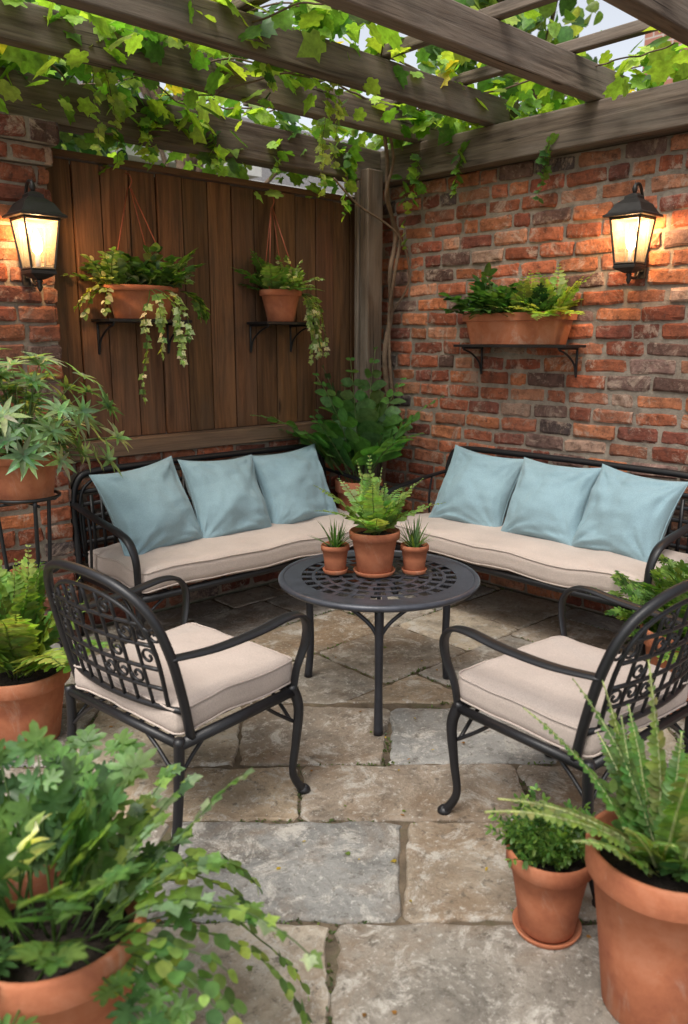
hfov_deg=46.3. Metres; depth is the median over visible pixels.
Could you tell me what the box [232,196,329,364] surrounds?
hanging planter
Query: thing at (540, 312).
wall planter trough
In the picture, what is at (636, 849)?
potted sword fern
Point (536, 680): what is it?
garden armchair
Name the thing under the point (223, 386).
wooden fence
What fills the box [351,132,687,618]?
brick wall
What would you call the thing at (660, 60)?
grape vine
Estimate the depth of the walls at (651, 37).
8.59 m
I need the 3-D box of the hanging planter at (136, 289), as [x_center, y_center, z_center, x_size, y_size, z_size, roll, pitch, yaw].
[-0.972,-1.061,3.827,0.711,1.076,0.496,-11,16,-42]
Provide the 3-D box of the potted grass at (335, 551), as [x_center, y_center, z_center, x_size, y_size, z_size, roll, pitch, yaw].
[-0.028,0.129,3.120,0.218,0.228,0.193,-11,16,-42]
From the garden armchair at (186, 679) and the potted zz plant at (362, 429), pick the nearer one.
the garden armchair at (186, 679)
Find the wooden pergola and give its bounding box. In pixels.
[0,0,687,476]
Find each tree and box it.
[2,0,146,159]
[61,10,308,182]
[351,0,602,150]
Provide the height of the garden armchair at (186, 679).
0.834 m
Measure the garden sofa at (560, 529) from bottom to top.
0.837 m
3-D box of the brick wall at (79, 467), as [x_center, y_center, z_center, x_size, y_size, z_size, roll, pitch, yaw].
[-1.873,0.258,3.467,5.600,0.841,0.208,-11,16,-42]
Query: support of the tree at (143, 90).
on the ground at (568, 605)
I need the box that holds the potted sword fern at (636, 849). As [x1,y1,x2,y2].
[484,659,687,1023]
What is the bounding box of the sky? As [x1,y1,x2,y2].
[160,0,644,148]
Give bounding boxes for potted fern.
[0,545,119,748]
[313,456,445,577]
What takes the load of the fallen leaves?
on the flagstone patio
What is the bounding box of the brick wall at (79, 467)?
[68,438,357,625]
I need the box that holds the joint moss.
[12,573,682,1023]
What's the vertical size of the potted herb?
0.330 m
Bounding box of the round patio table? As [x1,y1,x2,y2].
[278,550,479,735]
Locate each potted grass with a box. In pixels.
[308,516,358,574]
[392,515,436,574]
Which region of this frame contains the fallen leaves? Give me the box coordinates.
[84,643,628,1016]
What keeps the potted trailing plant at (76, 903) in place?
on the flagstone patio
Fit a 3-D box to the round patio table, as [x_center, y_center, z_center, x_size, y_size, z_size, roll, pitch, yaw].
[0.136,0.490,3.193,0.784,0.507,0.784,0,12,0]
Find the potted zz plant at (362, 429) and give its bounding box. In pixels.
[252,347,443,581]
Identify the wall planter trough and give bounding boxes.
[438,262,591,377]
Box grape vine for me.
[0,0,687,487]
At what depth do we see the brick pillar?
3.46 m
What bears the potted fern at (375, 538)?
on the round patio table
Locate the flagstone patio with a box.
[2,560,684,1023]
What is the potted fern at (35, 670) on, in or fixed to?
on the flagstone patio
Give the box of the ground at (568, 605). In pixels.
[87,560,639,629]
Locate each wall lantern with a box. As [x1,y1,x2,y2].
[2,179,67,291]
[602,181,663,283]
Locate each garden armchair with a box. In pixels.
[43,559,311,861]
[437,579,687,907]
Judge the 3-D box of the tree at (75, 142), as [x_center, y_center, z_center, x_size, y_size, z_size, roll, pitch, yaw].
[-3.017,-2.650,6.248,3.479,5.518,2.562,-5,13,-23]
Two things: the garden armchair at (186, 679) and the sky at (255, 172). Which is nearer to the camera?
the garden armchair at (186, 679)
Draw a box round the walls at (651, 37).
[642,31,687,84]
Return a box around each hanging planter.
[61,172,210,403]
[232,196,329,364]
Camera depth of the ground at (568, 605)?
4.62 m
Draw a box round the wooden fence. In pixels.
[46,148,354,460]
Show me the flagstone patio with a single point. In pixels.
(430, 964)
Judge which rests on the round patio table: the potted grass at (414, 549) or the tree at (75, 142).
the potted grass at (414, 549)
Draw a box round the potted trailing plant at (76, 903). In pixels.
[0,719,322,1023]
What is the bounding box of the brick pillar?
[0,111,80,638]
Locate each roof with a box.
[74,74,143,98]
[241,117,383,195]
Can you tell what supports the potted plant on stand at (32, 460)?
on the flagstone patio
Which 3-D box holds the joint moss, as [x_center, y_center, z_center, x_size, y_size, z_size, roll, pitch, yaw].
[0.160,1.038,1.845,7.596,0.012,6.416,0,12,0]
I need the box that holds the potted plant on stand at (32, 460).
[0,348,131,671]
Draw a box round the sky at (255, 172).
[62,145,261,178]
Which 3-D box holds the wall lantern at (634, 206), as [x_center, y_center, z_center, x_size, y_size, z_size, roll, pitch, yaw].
[1.319,-1.273,3.671,0.212,0.450,0.194,-11,16,-42]
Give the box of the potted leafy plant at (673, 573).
[590,554,687,714]
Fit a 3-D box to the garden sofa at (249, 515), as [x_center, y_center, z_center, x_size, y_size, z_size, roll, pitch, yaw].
[-0.494,0.123,4.114,1.635,0.846,0.640,-11,16,-42]
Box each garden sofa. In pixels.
[70,443,398,639]
[371,445,687,660]
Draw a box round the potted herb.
[485,783,595,949]
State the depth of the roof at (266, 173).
14.03 m
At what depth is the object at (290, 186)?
13.19 m
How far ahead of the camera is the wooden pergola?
3.56 m
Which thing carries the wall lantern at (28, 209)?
attached to the brick pillar

